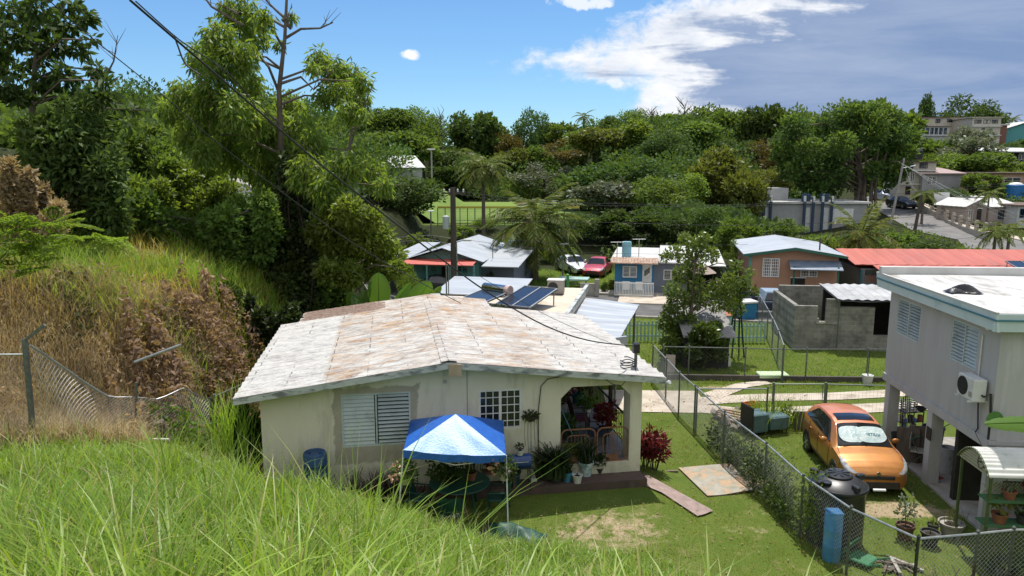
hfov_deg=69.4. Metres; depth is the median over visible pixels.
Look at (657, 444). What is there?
cordyline
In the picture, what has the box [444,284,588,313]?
building
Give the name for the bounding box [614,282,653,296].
picket railing
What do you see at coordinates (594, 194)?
round tree
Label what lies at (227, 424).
grass clump
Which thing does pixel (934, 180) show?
window
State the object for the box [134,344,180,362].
fallen rail
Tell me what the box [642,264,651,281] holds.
door
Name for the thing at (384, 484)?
wall shrub
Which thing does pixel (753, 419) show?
old appliance
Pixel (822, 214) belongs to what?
building
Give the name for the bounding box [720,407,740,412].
plank
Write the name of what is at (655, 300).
forecourt
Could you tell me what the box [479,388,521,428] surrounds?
window
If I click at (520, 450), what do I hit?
potted plant
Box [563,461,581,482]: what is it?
potted plant
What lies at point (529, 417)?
hanging plant
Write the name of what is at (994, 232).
coconut palm
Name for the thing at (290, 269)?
climbing vine
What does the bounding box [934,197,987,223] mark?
house
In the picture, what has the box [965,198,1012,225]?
house
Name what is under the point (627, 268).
window
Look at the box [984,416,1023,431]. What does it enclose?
banana plant
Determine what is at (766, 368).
lawn grass
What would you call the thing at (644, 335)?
picket fence
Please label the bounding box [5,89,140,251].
bushy tree
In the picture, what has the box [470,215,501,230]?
spreading tree
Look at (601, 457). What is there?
potted plant
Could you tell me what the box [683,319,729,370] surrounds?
yard bush
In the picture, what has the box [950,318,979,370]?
louvre window
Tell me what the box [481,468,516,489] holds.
potting bench
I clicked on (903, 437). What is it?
leaning board
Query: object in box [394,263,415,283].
airy tree
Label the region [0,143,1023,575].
ground
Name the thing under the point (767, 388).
chain link fence
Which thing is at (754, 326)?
picket fence
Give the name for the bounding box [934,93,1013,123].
spreading tree
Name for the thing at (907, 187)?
door
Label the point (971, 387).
air conditioner
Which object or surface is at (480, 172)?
coconut palm
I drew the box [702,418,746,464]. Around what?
fence vine
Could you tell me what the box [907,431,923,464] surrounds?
folding chair
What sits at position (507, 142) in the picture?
round tree
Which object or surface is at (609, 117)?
tall tree
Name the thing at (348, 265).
bushy tree
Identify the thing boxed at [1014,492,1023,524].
potted plant
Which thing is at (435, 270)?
window
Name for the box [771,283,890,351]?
block shed
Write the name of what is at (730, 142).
round tree
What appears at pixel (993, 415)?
banana leaf
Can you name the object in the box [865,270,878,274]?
window
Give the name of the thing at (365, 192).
round tree
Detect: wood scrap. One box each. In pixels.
[876,560,909,564]
[880,560,903,575]
[884,557,919,568]
[886,560,906,571]
[889,556,901,573]
[890,556,923,571]
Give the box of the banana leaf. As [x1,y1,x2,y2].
[986,411,1002,420]
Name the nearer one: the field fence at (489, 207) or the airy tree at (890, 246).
the airy tree at (890, 246)
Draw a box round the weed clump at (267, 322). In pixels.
[241,291,303,351]
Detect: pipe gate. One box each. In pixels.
[771,382,823,424]
[823,382,905,426]
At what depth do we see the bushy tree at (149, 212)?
29.47 m
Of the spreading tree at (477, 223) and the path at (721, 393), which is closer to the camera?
the path at (721, 393)
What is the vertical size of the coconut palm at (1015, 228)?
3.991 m
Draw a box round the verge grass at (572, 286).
[383,227,690,289]
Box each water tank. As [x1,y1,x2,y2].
[806,467,885,551]
[1005,182,1023,199]
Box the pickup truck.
[728,288,777,310]
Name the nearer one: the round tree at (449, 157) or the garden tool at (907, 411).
the garden tool at (907, 411)
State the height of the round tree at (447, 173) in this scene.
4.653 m
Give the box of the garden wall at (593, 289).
[580,279,599,295]
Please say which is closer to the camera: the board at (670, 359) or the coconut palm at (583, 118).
the board at (670, 359)
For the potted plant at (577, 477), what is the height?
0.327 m
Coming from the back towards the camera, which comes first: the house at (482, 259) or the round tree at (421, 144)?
the round tree at (421, 144)
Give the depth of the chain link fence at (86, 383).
16.98 m
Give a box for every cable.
[48,0,460,303]
[129,0,633,346]
[135,1,256,107]
[175,41,201,75]
[212,62,609,342]
[456,232,1018,253]
[459,218,1017,245]
[460,181,1021,204]
[460,184,1016,206]
[464,206,1020,225]
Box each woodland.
[0,79,814,209]
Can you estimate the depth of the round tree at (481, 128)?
149.94 m
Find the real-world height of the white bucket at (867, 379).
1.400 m
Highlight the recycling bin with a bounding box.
[737,299,757,319]
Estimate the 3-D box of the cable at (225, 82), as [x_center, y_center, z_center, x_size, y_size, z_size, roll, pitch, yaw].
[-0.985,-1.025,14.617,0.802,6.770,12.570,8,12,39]
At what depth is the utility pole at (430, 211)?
65.91 m
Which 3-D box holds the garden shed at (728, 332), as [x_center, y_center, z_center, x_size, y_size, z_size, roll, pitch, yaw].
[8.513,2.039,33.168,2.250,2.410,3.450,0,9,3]
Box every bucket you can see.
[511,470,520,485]
[862,351,873,384]
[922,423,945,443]
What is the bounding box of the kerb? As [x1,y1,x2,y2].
[361,281,771,322]
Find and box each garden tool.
[905,396,905,426]
[907,396,907,426]
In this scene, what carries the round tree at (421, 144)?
on the ground at (626, 515)
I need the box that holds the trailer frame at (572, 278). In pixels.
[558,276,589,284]
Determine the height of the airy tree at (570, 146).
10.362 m
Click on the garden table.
(482, 479)
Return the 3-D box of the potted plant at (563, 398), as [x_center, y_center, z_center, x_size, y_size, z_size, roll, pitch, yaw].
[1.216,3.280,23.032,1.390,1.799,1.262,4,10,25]
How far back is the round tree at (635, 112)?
154.64 m
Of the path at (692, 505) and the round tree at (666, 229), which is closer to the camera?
the path at (692, 505)
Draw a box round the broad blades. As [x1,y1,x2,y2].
[0,438,836,575]
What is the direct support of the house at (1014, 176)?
on the ground at (626, 515)
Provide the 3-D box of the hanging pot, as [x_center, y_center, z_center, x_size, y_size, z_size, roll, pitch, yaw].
[11.509,3.240,20.781,0.340,0.475,0.332,0,9,0]
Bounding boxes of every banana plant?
[346,290,368,305]
[350,272,410,304]
[408,281,441,296]
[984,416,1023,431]
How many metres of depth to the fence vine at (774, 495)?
18.30 m
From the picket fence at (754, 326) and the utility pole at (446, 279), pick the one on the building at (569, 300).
the utility pole at (446, 279)
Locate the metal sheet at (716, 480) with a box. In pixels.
[678,463,753,496]
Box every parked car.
[411,274,449,288]
[554,254,586,274]
[582,256,612,276]
[803,403,907,489]
[873,189,892,200]
[885,196,917,208]
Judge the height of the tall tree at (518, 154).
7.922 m
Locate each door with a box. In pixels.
[441,265,447,274]
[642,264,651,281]
[790,277,805,284]
[832,209,853,223]
[905,186,910,194]
[977,208,981,219]
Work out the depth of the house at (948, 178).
109.17 m
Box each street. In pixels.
[237,184,771,320]
[867,196,1023,249]
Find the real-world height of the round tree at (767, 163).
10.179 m
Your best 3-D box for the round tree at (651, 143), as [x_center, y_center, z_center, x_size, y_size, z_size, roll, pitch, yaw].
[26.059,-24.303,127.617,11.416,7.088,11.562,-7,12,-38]
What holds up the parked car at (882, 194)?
on the hill street at (930, 223)
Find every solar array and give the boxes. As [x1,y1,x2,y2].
[495,285,557,309]
[1005,261,1023,266]
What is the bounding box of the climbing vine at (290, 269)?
[259,147,324,315]
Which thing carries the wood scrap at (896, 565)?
on the wood scrap at (912, 565)
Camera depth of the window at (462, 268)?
49.77 m
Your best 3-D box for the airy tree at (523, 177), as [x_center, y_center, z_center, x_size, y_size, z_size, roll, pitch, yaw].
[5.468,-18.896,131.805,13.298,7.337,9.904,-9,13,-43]
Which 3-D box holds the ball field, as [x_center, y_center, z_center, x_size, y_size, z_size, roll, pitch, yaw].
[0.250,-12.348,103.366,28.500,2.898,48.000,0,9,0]
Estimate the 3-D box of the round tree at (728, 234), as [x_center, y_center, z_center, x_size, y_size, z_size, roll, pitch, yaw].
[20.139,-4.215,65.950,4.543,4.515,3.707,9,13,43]
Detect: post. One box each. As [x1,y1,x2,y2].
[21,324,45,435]
[153,419,170,442]
[566,274,569,287]
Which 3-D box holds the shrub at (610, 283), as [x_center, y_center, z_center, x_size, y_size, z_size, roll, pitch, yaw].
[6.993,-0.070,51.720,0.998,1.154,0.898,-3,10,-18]
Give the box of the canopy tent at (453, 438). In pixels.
[399,414,508,533]
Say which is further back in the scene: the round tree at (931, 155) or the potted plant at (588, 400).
the round tree at (931, 155)
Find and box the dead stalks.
[0,228,234,447]
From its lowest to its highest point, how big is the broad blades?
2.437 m
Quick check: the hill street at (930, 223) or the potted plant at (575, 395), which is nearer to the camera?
the potted plant at (575, 395)
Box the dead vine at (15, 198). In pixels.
[0,154,71,242]
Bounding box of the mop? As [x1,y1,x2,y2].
[530,441,536,481]
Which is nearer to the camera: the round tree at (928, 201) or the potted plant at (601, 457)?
the potted plant at (601, 457)
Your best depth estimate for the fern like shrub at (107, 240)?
20.76 m
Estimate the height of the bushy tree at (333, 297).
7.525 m
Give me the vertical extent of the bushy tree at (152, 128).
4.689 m
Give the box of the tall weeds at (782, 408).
[720,386,805,434]
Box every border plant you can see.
[981,551,1023,575]
[1015,551,1023,569]
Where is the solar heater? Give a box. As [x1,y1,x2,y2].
[464,282,513,302]
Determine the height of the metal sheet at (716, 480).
0.088 m
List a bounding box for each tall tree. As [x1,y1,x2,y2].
[490,147,536,182]
[524,144,555,176]
[552,172,592,210]
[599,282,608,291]
[600,115,619,128]
[618,118,653,152]
[669,120,726,154]
[672,172,711,213]
[683,144,751,206]
[684,204,730,248]
[720,169,771,219]
[917,92,936,116]
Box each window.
[341,391,410,447]
[422,265,437,272]
[458,266,467,272]
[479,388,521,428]
[622,266,636,277]
[663,269,678,279]
[762,258,779,276]
[800,270,817,276]
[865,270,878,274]
[896,298,921,342]
[910,172,914,181]
[919,163,927,167]
[927,177,935,183]
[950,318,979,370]
[968,210,973,220]
[998,211,1003,218]
[1004,177,1020,182]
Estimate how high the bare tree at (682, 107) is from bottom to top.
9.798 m
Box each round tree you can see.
[355,181,404,206]
[361,130,443,163]
[370,173,449,221]
[378,104,443,130]
[394,270,420,297]
[426,165,467,189]
[430,146,464,167]
[441,175,481,197]
[445,110,513,156]
[455,152,492,191]
[491,129,523,155]
[510,105,549,148]
[538,245,578,261]
[558,211,605,242]
[564,126,625,161]
[566,152,686,211]
[566,179,635,215]
[587,207,661,240]
[611,174,694,207]
[617,107,655,125]
[627,127,695,158]
[644,210,697,243]
[687,101,744,137]
[698,136,760,161]
[709,258,733,285]
[712,215,763,260]
[730,103,789,161]
[734,136,775,176]
[750,165,796,191]
[776,101,833,137]
[844,97,930,171]
[911,187,974,207]
[916,152,940,167]
[918,137,960,157]
[920,151,981,171]
[947,151,1019,171]
[990,111,1009,123]
[994,140,1023,147]
[994,166,1023,171]
[997,181,1014,194]
[1012,138,1023,145]
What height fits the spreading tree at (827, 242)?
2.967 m
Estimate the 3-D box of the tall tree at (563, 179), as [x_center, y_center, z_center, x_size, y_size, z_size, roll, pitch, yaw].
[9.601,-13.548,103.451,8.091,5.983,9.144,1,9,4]
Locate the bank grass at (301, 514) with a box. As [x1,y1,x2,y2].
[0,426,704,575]
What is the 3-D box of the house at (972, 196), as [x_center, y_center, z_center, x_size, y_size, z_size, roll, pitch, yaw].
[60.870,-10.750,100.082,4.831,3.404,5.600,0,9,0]
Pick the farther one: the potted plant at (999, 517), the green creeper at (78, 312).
the green creeper at (78, 312)
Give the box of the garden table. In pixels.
[429,469,489,515]
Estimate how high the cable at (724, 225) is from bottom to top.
0.997 m
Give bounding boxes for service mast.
[620,342,639,370]
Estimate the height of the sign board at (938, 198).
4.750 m
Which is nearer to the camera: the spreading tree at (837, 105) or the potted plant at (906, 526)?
the potted plant at (906, 526)
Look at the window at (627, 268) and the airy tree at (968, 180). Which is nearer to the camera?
the window at (627, 268)
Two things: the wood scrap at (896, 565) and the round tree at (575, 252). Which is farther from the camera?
the round tree at (575, 252)
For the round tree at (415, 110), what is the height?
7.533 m
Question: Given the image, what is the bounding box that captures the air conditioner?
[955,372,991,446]
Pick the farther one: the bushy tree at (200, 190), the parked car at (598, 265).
the parked car at (598, 265)
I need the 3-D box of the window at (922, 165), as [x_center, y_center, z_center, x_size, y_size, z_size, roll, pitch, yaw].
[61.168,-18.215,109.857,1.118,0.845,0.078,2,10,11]
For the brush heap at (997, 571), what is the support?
on the ground at (626, 515)
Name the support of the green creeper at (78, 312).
on the ground at (626, 515)
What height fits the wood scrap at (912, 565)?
0.050 m
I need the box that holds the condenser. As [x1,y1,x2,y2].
[547,278,564,294]
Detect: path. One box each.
[645,475,712,515]
[704,381,771,397]
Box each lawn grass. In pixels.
[583,314,885,387]
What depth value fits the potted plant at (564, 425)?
20.85 m
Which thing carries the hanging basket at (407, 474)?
hanging from the canopy tent at (453, 438)
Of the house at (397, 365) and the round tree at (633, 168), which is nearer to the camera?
the house at (397, 365)
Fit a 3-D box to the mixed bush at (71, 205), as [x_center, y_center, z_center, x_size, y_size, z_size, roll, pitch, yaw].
[-15.351,-2.807,26.984,2.206,2.793,2.562,9,13,44]
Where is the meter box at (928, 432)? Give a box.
[926,426,931,440]
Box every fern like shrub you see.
[0,205,103,277]
[80,232,139,260]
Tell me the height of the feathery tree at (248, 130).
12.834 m
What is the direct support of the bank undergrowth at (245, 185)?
on the ground at (626, 515)
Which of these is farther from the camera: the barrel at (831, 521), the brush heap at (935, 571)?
the barrel at (831, 521)
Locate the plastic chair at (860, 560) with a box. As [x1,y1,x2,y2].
[840,537,889,566]
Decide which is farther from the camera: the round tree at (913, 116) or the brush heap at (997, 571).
the round tree at (913, 116)
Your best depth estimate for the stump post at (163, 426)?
18.07 m
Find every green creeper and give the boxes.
[24,229,250,384]
[139,391,261,452]
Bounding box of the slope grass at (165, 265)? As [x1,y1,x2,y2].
[0,213,288,408]
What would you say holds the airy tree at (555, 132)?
on the ground at (626, 515)
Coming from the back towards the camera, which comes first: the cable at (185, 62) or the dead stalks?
the dead stalks
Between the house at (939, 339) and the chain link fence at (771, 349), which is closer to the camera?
the house at (939, 339)
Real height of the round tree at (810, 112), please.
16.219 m
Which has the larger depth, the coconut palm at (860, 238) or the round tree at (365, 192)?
the round tree at (365, 192)
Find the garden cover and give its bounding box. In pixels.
[480,522,546,543]
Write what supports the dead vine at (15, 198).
on the ground at (626, 515)
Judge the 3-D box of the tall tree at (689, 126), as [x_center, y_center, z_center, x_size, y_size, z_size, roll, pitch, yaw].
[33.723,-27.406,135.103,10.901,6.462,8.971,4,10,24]
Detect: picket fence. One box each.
[622,321,664,340]
[730,322,765,341]
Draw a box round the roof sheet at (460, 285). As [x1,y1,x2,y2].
[440,276,532,296]
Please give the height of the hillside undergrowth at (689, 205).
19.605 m
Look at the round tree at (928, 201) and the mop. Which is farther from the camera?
the round tree at (928, 201)
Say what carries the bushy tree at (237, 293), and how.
on the ground at (626, 515)
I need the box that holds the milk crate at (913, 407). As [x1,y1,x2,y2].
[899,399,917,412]
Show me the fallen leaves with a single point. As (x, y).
(748, 481)
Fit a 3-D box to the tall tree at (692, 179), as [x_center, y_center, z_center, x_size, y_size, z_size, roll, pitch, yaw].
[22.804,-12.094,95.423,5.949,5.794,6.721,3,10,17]
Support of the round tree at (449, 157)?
on the ground at (626, 515)
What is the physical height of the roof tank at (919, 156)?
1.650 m
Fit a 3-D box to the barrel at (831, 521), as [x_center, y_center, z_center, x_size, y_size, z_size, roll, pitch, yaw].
[7.070,5.451,16.301,0.391,1.152,0.391,0,9,0]
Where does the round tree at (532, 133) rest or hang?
on the ground at (626, 515)
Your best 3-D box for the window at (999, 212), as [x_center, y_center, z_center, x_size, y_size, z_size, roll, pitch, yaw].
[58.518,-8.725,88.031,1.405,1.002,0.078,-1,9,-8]
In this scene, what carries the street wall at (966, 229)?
on the ground at (626, 515)
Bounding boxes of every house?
[232,294,666,502]
[377,156,424,184]
[392,235,538,294]
[610,245,687,292]
[731,235,847,292]
[834,248,1023,284]
[876,266,1023,531]
[883,162,937,199]
[917,168,966,193]
[918,117,966,132]
[921,126,951,141]
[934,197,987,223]
[949,117,1004,150]
[952,195,993,197]
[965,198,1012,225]
[966,148,1023,163]
[969,172,1023,191]
[997,202,1023,227]
[999,124,1009,143]
[1006,122,1023,146]
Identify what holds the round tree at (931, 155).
on the ground at (626, 515)
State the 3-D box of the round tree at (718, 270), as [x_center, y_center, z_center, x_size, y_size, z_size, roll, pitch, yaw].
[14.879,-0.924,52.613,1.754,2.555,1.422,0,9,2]
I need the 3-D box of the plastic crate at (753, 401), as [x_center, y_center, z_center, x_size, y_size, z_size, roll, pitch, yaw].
[8.188,4.031,25.340,0.480,0.220,0.320,-4,10,-23]
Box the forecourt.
[618,295,695,304]
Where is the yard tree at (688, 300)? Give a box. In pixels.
[655,230,760,362]
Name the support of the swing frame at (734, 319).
on the ground at (626, 515)
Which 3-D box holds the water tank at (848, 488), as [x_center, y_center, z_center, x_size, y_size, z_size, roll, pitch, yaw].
[7.582,5.049,17.171,1.474,1.663,1.331,-4,10,-23]
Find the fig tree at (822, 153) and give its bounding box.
[767,99,924,209]
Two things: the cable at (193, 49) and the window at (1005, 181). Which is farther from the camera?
the window at (1005, 181)
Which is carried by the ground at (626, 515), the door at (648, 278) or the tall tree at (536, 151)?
the tall tree at (536, 151)
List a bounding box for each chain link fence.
[0,353,27,441]
[29,344,215,443]
[213,384,257,442]
[652,343,916,575]
[662,344,885,380]
[695,386,768,429]
[757,294,784,382]
[913,526,1023,575]
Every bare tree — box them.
[88,21,123,112]
[433,107,449,148]
[644,106,655,122]
[675,96,692,118]
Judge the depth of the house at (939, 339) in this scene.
19.20 m
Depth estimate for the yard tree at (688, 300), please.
32.29 m
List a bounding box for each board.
[665,354,674,372]
[793,411,805,429]
[891,431,896,447]
[896,426,920,462]
[909,425,925,461]
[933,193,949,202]
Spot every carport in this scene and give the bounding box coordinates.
[574,298,638,399]
[690,249,725,293]
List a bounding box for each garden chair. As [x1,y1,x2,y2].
[404,476,431,512]
[437,497,462,522]
[486,476,512,515]
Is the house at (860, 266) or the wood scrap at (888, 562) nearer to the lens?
the wood scrap at (888, 562)
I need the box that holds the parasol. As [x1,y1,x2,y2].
[681,262,715,290]
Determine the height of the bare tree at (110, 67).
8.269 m
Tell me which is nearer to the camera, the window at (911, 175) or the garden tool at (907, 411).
the garden tool at (907, 411)
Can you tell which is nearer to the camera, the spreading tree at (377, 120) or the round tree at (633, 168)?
the round tree at (633, 168)
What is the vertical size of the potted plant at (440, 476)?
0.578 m
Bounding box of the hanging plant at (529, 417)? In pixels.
[521,409,540,452]
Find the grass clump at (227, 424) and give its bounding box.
[183,370,275,465]
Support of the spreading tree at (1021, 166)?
on the ground at (626, 515)
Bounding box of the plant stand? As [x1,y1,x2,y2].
[953,446,1023,566]
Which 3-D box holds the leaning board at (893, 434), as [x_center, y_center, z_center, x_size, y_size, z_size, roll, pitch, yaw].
[11.525,4.652,21.968,0.500,0.800,0.040,-1,-7,-8]
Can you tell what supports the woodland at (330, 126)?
on the ground at (626, 515)
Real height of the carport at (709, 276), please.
2.816 m
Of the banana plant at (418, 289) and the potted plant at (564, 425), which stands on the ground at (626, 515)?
the banana plant at (418, 289)
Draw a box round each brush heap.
[909,564,971,575]
[965,561,1022,575]
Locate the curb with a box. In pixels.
[663,374,885,382]
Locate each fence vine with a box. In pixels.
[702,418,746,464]
[724,420,780,495]
[757,445,807,490]
[759,458,807,529]
[790,457,829,547]
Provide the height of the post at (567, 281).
1.700 m
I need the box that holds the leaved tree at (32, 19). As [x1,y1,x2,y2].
[0,0,143,135]
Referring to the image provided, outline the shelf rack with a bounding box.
[899,408,924,427]
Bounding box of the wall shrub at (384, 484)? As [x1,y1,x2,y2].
[334,461,429,505]
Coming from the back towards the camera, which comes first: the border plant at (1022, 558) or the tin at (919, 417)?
the tin at (919, 417)
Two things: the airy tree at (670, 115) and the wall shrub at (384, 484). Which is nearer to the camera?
the wall shrub at (384, 484)
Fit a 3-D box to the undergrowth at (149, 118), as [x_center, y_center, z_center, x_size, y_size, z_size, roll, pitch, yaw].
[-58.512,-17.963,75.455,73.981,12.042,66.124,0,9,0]
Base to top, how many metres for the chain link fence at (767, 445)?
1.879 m
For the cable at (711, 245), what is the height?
1.577 m
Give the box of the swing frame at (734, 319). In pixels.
[729,314,744,357]
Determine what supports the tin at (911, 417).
on the shelf rack
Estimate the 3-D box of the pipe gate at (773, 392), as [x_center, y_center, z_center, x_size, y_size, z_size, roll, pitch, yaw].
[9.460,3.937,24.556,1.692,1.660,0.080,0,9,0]
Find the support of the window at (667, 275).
in the house at (646, 265)
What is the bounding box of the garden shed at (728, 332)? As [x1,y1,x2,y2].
[673,300,736,368]
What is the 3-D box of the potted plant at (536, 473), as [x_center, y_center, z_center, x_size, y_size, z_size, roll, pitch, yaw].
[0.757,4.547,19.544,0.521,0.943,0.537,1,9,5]
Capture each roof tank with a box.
[622,241,631,256]
[801,193,810,201]
[819,193,828,201]
[909,149,922,159]
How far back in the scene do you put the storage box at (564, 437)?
19.97 m
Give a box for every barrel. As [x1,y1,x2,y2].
[302,448,327,484]
[822,508,843,563]
[939,444,953,474]
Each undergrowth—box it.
[0,87,354,160]
[0,101,1023,269]
[47,87,841,236]
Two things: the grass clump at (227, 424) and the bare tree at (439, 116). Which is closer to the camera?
the grass clump at (227, 424)
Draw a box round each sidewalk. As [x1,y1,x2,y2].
[228,176,755,298]
[912,200,1023,240]
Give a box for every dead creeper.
[0,257,218,436]
[105,257,262,443]
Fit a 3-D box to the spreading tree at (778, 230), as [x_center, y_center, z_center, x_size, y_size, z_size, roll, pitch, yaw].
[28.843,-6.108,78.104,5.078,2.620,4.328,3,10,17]
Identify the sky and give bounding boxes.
[0,0,1023,145]
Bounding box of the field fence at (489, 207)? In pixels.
[437,206,579,224]
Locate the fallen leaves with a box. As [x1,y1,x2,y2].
[428,327,1018,574]
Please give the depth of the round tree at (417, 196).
72.04 m
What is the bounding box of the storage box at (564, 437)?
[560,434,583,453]
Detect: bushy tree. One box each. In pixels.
[0,116,170,148]
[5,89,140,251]
[113,125,190,214]
[124,171,166,214]
[126,186,263,283]
[144,146,244,218]
[182,272,243,310]
[193,185,287,274]
[298,191,409,293]
[301,194,347,313]
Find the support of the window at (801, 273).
in the house at (775, 261)
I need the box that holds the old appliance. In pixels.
[740,402,788,435]
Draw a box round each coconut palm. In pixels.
[449,148,515,236]
[480,182,591,280]
[573,110,594,128]
[822,196,901,248]
[907,189,942,223]
[970,221,1019,248]
[974,187,1007,221]
[989,220,1023,249]
[1007,114,1021,122]
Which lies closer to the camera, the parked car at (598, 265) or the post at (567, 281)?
the post at (567, 281)
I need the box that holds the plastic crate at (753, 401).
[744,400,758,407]
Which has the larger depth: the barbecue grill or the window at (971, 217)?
the window at (971, 217)
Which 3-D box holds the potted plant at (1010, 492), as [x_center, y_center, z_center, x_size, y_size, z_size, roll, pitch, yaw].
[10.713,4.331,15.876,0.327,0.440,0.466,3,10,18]
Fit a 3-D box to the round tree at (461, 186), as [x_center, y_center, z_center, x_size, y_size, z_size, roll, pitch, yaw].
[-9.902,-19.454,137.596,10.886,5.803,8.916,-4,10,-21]
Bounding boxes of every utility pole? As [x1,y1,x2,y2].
[427,149,434,180]
[427,210,433,247]
[442,187,470,278]
[445,263,448,295]
[560,243,568,275]
[889,158,916,223]
[913,195,922,234]
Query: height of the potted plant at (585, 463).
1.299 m
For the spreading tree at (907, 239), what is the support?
on the ground at (626, 515)
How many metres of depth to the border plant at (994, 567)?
15.54 m
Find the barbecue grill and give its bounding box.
[507,453,533,490]
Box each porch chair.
[567,398,589,427]
[584,410,605,450]
[622,281,629,289]
[635,282,643,293]
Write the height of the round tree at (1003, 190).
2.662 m
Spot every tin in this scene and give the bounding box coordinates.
[908,414,912,421]
[917,414,922,421]
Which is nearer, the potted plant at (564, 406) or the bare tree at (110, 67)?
the potted plant at (564, 406)
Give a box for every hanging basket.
[388,457,419,485]
[487,449,518,483]
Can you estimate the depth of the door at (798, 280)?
48.05 m
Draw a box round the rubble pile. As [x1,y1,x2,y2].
[710,406,762,432]
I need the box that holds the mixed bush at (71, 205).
[52,183,133,229]
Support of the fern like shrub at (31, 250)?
on the ground at (626, 515)
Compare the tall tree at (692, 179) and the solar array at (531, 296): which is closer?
the solar array at (531, 296)
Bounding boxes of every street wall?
[913,200,944,220]
[944,210,987,239]
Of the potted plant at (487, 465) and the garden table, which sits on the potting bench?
the potted plant at (487, 465)
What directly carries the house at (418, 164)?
on the ground at (626, 515)
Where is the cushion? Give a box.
[755,371,789,377]
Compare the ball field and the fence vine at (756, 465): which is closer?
the fence vine at (756, 465)
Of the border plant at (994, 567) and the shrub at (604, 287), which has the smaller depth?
the border plant at (994, 567)
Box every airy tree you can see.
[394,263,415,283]
[406,231,432,248]
[447,225,476,239]
[504,161,574,199]
[537,120,579,153]
[541,138,585,167]
[556,128,587,166]
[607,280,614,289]
[646,113,694,125]
[721,238,740,278]
[884,243,901,248]
[934,125,1008,159]
[947,191,970,197]
[959,172,1006,195]
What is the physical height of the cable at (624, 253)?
1.812 m
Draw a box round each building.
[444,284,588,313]
[759,187,871,233]
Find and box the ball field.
[414,187,607,222]
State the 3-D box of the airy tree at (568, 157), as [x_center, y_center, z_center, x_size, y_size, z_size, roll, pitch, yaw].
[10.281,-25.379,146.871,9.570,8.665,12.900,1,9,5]
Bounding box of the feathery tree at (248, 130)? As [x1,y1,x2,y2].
[153,0,396,213]
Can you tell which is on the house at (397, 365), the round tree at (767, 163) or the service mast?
the service mast
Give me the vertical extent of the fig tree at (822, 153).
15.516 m
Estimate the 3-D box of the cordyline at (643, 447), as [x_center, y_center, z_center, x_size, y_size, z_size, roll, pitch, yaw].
[3.789,4.524,20.774,0.868,1.096,0.814,0,9,0]
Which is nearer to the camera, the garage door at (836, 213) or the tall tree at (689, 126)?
the garage door at (836, 213)
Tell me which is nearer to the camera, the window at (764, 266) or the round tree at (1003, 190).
the window at (764, 266)
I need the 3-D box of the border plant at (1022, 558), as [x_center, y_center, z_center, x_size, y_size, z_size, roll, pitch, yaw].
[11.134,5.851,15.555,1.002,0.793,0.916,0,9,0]
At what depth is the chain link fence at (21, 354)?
15.64 m
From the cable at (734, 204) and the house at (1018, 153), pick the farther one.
the house at (1018, 153)
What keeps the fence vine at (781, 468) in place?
on the ground at (626, 515)
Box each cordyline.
[640,421,672,470]
[640,429,655,467]
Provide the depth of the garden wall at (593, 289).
49.59 m
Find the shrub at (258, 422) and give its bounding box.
[224,401,262,469]
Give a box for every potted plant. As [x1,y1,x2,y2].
[425,462,471,485]
[460,462,483,480]
[483,462,492,471]
[513,442,524,455]
[529,444,566,480]
[530,436,586,483]
[534,445,545,478]
[561,387,580,412]
[561,389,571,404]
[561,409,581,434]
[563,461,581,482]
[565,427,607,476]
[571,386,592,403]
[572,472,582,483]
[574,393,598,415]
[591,400,617,437]
[593,452,610,473]
[893,492,922,541]
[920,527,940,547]
[927,515,940,529]
[938,504,970,539]
[990,496,1015,524]
[1001,479,1020,500]
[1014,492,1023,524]
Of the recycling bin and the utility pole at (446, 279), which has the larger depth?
the recycling bin
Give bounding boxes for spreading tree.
[362,106,414,132]
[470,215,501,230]
[762,218,810,236]
[800,234,839,248]
[808,97,852,167]
[877,230,920,248]
[902,239,955,248]
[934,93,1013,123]
[1014,161,1023,170]
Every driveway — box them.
[603,390,701,412]
[691,390,906,403]
[697,401,927,415]
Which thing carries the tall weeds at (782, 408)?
on the ground at (626, 515)
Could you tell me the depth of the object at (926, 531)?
16.91 m
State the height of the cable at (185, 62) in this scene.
0.558 m
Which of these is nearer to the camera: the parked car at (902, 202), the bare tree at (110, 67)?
the bare tree at (110, 67)
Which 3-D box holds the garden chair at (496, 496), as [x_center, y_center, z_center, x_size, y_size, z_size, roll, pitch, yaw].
[-0.293,5.073,18.057,0.638,0.873,0.596,1,9,5]
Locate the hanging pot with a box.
[914,403,926,411]

